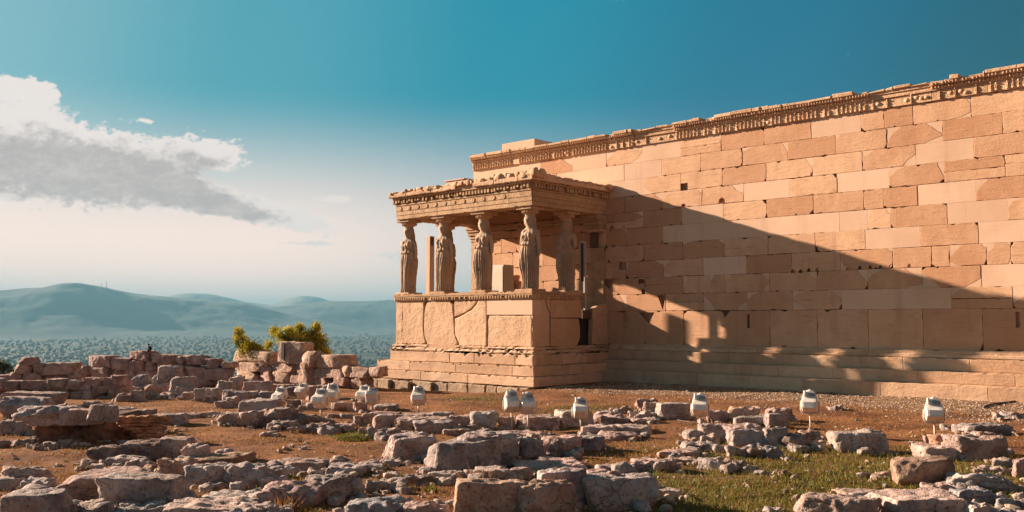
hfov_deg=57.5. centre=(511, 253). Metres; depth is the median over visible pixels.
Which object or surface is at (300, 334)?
bush
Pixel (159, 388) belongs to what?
stone block
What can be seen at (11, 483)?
rubble
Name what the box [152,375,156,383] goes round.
boulder
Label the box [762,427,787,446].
pitted rock
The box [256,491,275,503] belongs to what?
rough rock
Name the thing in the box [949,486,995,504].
pitted rock
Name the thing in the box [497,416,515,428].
rough rock
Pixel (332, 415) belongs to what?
stone block
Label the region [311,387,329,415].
floodlight
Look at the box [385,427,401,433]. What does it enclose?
rough rock
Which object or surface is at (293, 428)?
rough rock
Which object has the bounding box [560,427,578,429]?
grass tuft
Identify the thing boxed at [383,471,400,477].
stone slab
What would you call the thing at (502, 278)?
stone block
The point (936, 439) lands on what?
stone block
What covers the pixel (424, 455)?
rough rock
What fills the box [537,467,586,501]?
stone block
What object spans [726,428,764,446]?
pitted rock
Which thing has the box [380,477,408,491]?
rough rock
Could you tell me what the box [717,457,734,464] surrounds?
rough rock
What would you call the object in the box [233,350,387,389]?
ruined wall
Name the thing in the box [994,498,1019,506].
rough rock
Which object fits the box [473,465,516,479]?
stone slab
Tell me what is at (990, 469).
rough rock
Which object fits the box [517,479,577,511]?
rough rock
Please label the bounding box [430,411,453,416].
stone slab
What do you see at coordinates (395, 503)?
rough rock
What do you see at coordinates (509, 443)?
stone block
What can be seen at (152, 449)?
rough rock
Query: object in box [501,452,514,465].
rough rock
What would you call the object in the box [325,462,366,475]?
stone slab
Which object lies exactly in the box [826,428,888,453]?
pitted rock
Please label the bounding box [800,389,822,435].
floodlight
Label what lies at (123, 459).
stone slab
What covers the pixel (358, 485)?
rough rock
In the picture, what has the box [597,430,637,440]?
stone slab
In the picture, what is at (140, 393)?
stone block
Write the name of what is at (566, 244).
draped statue
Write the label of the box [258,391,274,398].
rough rock
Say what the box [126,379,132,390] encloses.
rough rock
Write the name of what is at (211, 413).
stone slab
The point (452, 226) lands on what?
draped statue
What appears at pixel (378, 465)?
stone slab
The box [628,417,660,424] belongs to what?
stone slab
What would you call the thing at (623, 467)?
rough rock
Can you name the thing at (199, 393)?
stone block
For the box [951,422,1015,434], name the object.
pitted rock
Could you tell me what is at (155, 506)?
rough rock
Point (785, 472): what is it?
rough rock
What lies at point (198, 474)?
pitted rock
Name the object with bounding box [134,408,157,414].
stone slab
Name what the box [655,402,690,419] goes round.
stone block
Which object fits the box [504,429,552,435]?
stone slab
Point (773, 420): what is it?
stone block
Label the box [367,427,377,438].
rough rock
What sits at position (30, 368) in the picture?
ruined wall
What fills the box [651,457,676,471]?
rough rock
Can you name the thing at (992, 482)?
pitted rock
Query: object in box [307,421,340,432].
rough rock
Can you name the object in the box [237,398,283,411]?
stone block
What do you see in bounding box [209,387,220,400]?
stone block
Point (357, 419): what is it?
stone block
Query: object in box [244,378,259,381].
stone slab
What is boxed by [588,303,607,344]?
door slab
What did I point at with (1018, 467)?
boulder
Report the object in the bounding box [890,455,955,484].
stone block
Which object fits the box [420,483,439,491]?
grass tuft
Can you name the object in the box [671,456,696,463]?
stone slab
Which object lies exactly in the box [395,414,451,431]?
pitted rock
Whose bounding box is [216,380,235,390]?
rough rock
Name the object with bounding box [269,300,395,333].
hills behind
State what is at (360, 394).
floodlight
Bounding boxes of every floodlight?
[271,386,288,404]
[294,383,309,404]
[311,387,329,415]
[327,382,339,411]
[355,384,368,400]
[365,386,379,411]
[411,385,425,411]
[503,389,519,427]
[519,391,536,429]
[572,397,588,427]
[691,392,709,423]
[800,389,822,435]
[923,397,945,434]
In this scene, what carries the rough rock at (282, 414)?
on the ground at (269, 454)
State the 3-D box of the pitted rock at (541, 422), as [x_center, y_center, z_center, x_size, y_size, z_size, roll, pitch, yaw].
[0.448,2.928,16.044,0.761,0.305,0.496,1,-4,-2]
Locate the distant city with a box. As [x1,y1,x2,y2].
[0,333,395,375]
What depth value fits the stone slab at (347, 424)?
15.78 m
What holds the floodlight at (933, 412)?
on the ground at (269, 454)
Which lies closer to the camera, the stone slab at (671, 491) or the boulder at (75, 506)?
the boulder at (75, 506)
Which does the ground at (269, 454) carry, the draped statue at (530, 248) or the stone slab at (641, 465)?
the stone slab at (641, 465)
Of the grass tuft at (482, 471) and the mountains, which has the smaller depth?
the grass tuft at (482, 471)
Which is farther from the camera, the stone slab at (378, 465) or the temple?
the temple
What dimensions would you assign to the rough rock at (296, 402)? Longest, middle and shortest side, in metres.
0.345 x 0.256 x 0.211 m
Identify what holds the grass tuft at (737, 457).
on the ground at (269, 454)
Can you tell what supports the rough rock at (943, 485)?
on the ground at (269, 454)
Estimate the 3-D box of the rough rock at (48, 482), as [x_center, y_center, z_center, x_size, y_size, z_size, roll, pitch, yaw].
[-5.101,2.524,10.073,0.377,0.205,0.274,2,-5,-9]
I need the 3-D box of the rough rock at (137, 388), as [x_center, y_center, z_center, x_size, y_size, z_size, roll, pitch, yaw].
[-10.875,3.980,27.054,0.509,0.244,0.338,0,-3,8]
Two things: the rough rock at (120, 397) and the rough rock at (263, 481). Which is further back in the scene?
the rough rock at (120, 397)
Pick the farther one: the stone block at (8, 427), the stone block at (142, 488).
the stone block at (8, 427)
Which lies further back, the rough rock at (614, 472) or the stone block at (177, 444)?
the stone block at (177, 444)
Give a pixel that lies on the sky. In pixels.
(252, 151)
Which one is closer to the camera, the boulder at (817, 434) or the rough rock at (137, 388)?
the boulder at (817, 434)
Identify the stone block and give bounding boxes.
[0,391,68,404]
[0,396,54,418]
[0,419,31,436]
[0,487,72,511]
[27,408,104,426]
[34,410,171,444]
[56,466,151,499]
[86,404,118,422]
[95,472,189,505]
[130,390,145,398]
[143,383,169,392]
[154,412,188,424]
[159,436,194,458]
[176,386,197,396]
[194,388,205,401]
[205,388,222,398]
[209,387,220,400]
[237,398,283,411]
[242,381,273,391]
[298,405,306,410]
[327,413,340,418]
[353,416,362,426]
[361,412,373,425]
[372,414,394,428]
[426,438,491,470]
[453,478,525,511]
[472,431,519,457]
[492,265,513,291]
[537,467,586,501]
[581,472,659,511]
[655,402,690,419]
[733,415,763,425]
[763,413,789,427]
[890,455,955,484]
[911,442,956,458]
[923,435,928,442]
[927,433,953,444]
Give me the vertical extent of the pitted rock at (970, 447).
0.392 m
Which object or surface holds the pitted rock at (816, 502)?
on the ground at (269, 454)
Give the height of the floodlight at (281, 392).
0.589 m
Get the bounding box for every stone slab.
[86,463,106,468]
[105,455,146,465]
[119,407,136,410]
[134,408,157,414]
[163,496,258,511]
[187,412,207,418]
[194,451,255,463]
[199,488,261,498]
[203,410,221,416]
[228,502,277,511]
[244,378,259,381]
[247,390,258,398]
[256,501,278,511]
[271,384,295,391]
[278,457,329,470]
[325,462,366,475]
[336,422,354,430]
[357,460,385,470]
[370,411,401,415]
[374,403,398,410]
[380,458,402,465]
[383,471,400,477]
[393,412,436,418]
[428,470,455,477]
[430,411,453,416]
[441,427,474,435]
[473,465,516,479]
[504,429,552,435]
[510,457,588,472]
[510,467,533,478]
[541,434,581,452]
[580,424,616,434]
[586,468,607,472]
[593,410,614,414]
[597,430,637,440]
[604,462,634,470]
[615,424,652,434]
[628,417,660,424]
[630,457,658,462]
[631,459,652,472]
[656,448,699,457]
[659,487,682,498]
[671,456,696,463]
[680,441,713,450]
[717,423,763,430]
[832,488,877,494]
[865,487,966,511]
[970,431,995,435]
[991,411,1023,416]
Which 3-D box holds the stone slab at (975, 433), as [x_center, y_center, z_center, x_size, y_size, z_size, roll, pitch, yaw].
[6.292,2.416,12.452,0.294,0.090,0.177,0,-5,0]
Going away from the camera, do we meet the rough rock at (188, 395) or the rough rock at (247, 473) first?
the rough rock at (247, 473)
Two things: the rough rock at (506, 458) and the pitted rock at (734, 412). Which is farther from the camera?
the pitted rock at (734, 412)
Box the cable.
[983,400,1014,407]
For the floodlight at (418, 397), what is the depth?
17.89 m
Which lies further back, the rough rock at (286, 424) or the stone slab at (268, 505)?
the rough rock at (286, 424)
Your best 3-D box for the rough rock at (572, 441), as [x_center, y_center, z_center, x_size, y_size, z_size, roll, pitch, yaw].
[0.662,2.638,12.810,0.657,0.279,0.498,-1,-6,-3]
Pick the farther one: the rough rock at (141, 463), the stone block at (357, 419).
the stone block at (357, 419)
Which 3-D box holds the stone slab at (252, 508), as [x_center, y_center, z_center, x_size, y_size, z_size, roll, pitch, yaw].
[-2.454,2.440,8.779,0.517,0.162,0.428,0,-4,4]
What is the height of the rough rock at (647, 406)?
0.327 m
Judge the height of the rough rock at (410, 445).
0.439 m
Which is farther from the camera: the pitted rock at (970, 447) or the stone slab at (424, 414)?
the stone slab at (424, 414)
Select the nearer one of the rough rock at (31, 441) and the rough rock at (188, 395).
the rough rock at (31, 441)
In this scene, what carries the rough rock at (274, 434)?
on the ground at (269, 454)
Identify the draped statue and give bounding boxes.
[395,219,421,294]
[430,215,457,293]
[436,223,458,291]
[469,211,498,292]
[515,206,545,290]
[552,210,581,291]
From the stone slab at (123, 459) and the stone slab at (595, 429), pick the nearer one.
the stone slab at (123, 459)
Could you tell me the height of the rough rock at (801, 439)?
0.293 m
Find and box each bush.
[231,326,267,361]
[263,321,331,353]
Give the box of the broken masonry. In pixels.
[514,275,521,290]
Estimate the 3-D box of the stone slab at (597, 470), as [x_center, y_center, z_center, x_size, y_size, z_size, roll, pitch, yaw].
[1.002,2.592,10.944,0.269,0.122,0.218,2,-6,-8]
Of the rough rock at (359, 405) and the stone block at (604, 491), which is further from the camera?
the rough rock at (359, 405)
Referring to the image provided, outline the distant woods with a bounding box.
[0,332,395,374]
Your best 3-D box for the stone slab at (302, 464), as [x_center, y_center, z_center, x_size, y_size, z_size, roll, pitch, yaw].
[-2.584,2.644,11.632,0.671,0.190,0.516,2,-5,-2]
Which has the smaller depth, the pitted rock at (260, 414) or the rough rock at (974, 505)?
the rough rock at (974, 505)
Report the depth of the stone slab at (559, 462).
11.33 m
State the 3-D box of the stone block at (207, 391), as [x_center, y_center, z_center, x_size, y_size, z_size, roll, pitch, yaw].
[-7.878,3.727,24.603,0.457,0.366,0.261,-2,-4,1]
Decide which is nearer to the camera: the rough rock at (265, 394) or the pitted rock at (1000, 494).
the pitted rock at (1000, 494)
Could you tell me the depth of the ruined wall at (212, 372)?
29.46 m
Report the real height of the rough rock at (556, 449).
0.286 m
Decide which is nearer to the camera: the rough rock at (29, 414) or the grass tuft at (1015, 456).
the grass tuft at (1015, 456)
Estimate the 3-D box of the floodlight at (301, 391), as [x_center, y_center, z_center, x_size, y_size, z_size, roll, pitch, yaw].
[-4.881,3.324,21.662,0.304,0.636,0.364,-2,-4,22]
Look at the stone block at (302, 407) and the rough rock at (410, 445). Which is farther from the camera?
the stone block at (302, 407)
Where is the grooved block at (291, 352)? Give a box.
[278,341,313,363]
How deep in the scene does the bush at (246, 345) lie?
31.38 m
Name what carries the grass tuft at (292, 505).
on the ground at (269, 454)
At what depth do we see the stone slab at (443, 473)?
10.71 m
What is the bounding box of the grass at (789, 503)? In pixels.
[0,383,1023,511]
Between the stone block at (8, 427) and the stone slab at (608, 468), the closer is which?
the stone slab at (608, 468)
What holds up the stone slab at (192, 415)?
on the ground at (269, 454)
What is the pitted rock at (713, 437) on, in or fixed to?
on the ground at (269, 454)
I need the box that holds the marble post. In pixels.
[426,236,433,293]
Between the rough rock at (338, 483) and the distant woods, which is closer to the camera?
the rough rock at (338, 483)
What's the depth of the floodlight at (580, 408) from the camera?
15.74 m
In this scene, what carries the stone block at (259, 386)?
on the ground at (269, 454)
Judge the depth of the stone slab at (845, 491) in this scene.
9.77 m
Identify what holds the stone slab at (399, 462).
on the ground at (269, 454)
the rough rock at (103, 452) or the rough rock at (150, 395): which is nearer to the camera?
the rough rock at (103, 452)
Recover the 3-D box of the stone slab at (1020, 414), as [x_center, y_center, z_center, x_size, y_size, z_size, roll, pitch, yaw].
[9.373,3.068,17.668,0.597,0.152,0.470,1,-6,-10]
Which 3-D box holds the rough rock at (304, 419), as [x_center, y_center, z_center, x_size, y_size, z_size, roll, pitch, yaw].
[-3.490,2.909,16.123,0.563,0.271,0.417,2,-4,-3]
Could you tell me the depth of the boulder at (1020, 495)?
9.12 m
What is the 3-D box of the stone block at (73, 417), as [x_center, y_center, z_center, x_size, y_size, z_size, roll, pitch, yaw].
[-6.622,2.436,13.878,1.024,0.267,0.423,0,-5,3]
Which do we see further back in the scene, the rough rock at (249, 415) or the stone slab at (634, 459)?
the rough rock at (249, 415)
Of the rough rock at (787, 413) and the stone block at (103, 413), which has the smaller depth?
the stone block at (103, 413)
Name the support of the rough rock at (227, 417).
on the ground at (269, 454)
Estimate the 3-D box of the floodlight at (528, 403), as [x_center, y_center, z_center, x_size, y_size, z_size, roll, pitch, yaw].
[0.269,2.686,15.727,0.303,0.701,0.342,0,-4,-4]
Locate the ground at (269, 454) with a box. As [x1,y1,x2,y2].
[0,334,1023,511]
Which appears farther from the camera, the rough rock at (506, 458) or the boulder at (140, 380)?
the boulder at (140, 380)
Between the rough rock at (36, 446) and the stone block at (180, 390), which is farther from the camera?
the stone block at (180, 390)
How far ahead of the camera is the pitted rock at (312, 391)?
23.98 m
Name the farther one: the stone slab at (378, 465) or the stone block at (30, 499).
the stone slab at (378, 465)
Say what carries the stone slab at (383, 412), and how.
on the ground at (269, 454)
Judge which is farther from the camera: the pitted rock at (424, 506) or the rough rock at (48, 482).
the rough rock at (48, 482)
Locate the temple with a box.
[373,63,1023,402]
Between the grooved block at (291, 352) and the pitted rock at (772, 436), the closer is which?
the pitted rock at (772, 436)
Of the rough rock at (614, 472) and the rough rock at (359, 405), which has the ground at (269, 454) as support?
the rough rock at (359, 405)
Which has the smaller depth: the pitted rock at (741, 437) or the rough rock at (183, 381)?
the pitted rock at (741, 437)
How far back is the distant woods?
3055.37 m
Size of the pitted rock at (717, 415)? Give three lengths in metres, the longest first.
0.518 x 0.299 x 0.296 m
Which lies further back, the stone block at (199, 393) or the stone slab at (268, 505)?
the stone block at (199, 393)
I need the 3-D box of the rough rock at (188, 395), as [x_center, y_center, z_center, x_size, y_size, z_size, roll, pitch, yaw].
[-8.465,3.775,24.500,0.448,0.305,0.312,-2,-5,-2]
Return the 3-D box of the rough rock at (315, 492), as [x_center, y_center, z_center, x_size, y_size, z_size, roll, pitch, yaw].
[-2.196,2.439,9.406,0.639,0.289,0.485,1,-5,2]
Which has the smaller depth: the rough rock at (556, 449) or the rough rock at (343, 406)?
the rough rock at (556, 449)
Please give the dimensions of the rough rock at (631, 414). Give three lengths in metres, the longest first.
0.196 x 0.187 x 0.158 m
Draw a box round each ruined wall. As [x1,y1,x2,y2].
[0,357,85,380]
[0,375,130,398]
[75,350,238,387]
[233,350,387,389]
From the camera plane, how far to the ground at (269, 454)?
16.04 m
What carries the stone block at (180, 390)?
on the ground at (269, 454)
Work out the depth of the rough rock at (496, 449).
11.51 m
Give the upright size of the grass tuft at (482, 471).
0.292 m
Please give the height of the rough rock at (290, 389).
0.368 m
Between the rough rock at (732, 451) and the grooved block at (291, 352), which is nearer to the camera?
the rough rock at (732, 451)
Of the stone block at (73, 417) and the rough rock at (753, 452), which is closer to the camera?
the rough rock at (753, 452)
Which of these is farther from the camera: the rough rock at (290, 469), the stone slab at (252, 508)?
the rough rock at (290, 469)
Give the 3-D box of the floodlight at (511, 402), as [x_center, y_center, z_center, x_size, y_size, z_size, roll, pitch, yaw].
[-0.005,2.667,15.761,0.302,0.740,0.317,1,-4,-11]
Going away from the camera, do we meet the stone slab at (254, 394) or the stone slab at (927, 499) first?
the stone slab at (927, 499)
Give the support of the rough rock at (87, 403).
on the ground at (269, 454)
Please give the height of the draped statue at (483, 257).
2.400 m
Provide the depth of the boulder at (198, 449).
12.04 m
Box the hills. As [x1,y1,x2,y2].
[0,283,375,340]
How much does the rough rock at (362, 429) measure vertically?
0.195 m
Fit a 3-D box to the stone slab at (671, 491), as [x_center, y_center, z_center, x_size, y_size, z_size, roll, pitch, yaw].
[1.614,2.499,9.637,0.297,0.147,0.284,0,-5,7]
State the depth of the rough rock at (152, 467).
11.24 m
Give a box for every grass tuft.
[269,491,305,511]
[332,431,373,441]
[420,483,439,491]
[453,461,503,479]
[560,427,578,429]
[726,454,756,459]
[997,451,1023,458]
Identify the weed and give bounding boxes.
[147,343,151,359]
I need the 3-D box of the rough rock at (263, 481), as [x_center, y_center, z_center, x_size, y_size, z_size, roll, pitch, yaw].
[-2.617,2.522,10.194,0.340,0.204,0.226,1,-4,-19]
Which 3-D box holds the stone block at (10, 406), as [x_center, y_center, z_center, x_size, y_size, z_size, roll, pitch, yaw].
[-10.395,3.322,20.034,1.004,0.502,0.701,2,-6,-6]
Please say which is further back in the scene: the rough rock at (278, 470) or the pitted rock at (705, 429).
the pitted rock at (705, 429)
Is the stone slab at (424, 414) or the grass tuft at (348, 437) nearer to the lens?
the grass tuft at (348, 437)
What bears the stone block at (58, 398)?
on the ground at (269, 454)
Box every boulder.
[70,498,108,511]
[132,374,152,386]
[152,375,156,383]
[181,442,210,456]
[798,430,820,437]
[1011,457,1023,478]
[1011,492,1023,499]
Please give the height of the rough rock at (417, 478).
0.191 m
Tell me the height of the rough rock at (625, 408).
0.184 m
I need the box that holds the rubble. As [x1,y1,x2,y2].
[0,387,1023,511]
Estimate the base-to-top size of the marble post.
1.933 m
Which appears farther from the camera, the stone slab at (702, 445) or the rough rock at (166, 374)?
the rough rock at (166, 374)
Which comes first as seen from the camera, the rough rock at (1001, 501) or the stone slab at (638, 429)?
the rough rock at (1001, 501)
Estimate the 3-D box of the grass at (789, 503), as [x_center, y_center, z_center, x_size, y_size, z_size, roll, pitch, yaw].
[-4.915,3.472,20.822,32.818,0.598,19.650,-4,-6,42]
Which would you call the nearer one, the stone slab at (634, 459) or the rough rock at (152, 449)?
the stone slab at (634, 459)
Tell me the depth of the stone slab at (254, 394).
24.59 m
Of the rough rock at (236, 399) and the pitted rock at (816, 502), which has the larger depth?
the rough rock at (236, 399)
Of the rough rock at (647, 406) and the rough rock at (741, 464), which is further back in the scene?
the rough rock at (647, 406)
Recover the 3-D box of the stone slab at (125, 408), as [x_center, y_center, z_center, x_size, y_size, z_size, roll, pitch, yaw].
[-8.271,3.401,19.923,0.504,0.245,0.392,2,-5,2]
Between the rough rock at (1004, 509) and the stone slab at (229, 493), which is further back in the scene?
the stone slab at (229, 493)
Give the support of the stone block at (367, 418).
on the ground at (269, 454)
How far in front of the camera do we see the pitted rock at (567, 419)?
16.16 m
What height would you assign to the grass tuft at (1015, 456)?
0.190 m
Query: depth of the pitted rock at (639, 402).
18.70 m
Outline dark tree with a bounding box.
[0,357,14,374]
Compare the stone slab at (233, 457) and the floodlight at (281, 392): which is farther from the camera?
the floodlight at (281, 392)
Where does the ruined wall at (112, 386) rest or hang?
on the ground at (269, 454)
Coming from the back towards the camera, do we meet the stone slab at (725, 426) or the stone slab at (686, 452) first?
the stone slab at (725, 426)
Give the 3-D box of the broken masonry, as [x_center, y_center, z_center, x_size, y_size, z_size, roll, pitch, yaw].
[0.133,1.402,30.172,0.532,1.465,0.459,-4,-6,42]
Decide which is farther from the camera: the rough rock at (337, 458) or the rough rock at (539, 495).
the rough rock at (337, 458)
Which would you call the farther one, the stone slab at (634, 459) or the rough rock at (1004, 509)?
the stone slab at (634, 459)
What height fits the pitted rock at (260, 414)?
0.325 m
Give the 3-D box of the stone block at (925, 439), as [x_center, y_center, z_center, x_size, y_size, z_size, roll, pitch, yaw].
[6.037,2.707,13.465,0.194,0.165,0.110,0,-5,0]
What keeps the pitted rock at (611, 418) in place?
on the ground at (269, 454)
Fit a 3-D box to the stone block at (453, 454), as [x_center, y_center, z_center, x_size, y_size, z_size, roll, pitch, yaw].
[-0.658,2.509,11.543,0.788,0.414,0.515,-1,-4,-12]
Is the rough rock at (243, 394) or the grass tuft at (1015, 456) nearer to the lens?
the grass tuft at (1015, 456)
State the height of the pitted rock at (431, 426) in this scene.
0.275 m
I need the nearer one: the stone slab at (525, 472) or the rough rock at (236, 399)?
the stone slab at (525, 472)
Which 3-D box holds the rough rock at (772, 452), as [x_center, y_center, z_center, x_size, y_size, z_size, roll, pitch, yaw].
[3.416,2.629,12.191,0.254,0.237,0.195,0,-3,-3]
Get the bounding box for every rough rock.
[1,466,57,485]
[11,404,83,422]
[20,476,56,488]
[28,438,38,443]
[32,443,44,450]
[82,401,101,406]
[86,443,132,462]
[114,393,132,401]
[114,500,167,511]
[119,438,172,460]
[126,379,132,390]
[132,386,143,389]
[135,460,156,466]
[144,464,157,471]
[145,392,160,398]
[157,364,182,383]
[169,376,197,392]
[182,391,194,400]
[214,399,233,408]
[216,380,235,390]
[216,411,238,423]
[222,389,250,401]
[222,396,239,403]
[223,461,273,487]
[229,376,245,390]
[239,410,260,425]
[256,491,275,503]
[257,475,288,487]
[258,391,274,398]
[261,407,298,425]
[262,480,328,506]
[266,420,299,429]
[267,465,289,477]
[269,432,280,436]
[285,465,301,474]
[286,425,306,431]
[287,386,298,396]
[287,399,301,406]
[293,413,326,424]
[305,470,355,497]
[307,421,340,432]
[327,455,350,463]
[331,401,352,410]
[344,494,413,511]
[351,477,364,496]
[352,401,366,411]
[358,427,367,434]
[364,479,383,492]
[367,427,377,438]
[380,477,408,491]
[382,431,437,461]
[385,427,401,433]
[405,473,435,485]
[421,451,427,463]
[449,414,469,425]
[457,431,501,465]
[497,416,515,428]
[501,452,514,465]
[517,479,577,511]
[518,436,546,458]
[548,440,564,457]
[581,434,606,450]
[606,470,620,475]
[611,461,636,473]
[620,405,632,412]
[627,411,636,417]
[642,401,657,410]
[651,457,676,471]
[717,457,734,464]
[724,445,748,457]
[732,460,748,469]
[742,446,765,458]
[764,407,795,420]
[764,445,783,458]
[777,470,787,475]
[778,431,815,445]
[875,471,891,475]
[920,481,950,490]
[963,499,991,511]
[978,465,1001,473]
[992,507,1023,511]
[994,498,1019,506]
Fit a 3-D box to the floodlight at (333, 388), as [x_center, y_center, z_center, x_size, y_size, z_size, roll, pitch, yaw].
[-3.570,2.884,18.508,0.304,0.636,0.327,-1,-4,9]
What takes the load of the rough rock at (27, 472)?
on the ground at (269, 454)
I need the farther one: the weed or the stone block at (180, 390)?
the weed
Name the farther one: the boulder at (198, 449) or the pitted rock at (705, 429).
the pitted rock at (705, 429)
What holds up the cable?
on the ground at (269, 454)
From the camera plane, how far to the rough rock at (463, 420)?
16.00 m
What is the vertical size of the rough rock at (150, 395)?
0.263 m
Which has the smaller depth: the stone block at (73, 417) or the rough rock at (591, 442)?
the rough rock at (591, 442)
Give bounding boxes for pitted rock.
[156,457,197,474]
[184,462,228,485]
[236,410,264,425]
[305,384,327,399]
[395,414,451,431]
[403,500,450,511]
[413,418,458,433]
[469,410,498,429]
[516,414,560,429]
[554,409,593,426]
[593,413,628,424]
[635,398,651,410]
[698,423,726,440]
[700,432,719,443]
[704,409,727,422]
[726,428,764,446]
[727,405,760,421]
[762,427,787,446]
[793,492,881,511]
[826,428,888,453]
[941,434,1008,460]
[944,471,1017,492]
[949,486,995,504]
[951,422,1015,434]
[993,491,1007,498]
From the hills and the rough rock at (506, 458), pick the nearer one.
the rough rock at (506, 458)
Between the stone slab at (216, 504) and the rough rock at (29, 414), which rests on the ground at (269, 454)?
the stone slab at (216, 504)
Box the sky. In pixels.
[0,0,1023,304]
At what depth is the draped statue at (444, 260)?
28.63 m
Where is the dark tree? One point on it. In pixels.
(4, 366)
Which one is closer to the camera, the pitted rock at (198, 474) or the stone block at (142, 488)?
the stone block at (142, 488)
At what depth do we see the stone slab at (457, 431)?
14.80 m
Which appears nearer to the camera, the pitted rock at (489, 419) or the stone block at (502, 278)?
the pitted rock at (489, 419)
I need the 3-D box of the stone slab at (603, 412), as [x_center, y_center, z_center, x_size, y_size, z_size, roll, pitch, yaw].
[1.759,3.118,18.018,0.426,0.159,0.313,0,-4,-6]
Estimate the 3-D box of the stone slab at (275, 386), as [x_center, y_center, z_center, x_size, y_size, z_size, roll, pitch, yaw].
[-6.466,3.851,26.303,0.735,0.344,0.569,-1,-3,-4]
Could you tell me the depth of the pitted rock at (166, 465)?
10.68 m
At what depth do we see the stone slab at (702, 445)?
12.86 m
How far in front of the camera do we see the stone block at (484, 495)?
8.49 m
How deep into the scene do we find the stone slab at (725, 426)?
15.48 m
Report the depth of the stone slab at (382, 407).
18.92 m
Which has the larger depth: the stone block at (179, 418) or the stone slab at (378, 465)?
the stone block at (179, 418)
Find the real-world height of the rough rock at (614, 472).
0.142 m
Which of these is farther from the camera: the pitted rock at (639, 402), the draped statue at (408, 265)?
the draped statue at (408, 265)
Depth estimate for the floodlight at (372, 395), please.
18.39 m
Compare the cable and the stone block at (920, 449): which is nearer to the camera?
the stone block at (920, 449)
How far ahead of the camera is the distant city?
3460.16 m
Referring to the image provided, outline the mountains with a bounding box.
[170,293,327,307]
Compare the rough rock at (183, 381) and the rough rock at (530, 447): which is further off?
the rough rock at (183, 381)
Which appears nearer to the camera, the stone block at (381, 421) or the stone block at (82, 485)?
the stone block at (82, 485)
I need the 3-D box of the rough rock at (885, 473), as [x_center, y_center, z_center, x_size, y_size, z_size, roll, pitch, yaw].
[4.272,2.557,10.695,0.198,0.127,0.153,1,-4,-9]
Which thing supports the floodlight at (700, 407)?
on the ground at (269, 454)
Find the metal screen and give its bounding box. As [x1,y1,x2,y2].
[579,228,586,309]
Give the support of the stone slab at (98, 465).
on the ground at (269, 454)
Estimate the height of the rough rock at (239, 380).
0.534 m
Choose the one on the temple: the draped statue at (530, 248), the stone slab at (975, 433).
the draped statue at (530, 248)
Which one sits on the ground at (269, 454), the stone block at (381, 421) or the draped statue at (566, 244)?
the stone block at (381, 421)
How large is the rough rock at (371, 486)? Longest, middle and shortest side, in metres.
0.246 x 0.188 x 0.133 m
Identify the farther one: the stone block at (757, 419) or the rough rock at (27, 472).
the stone block at (757, 419)
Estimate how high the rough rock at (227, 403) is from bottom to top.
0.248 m

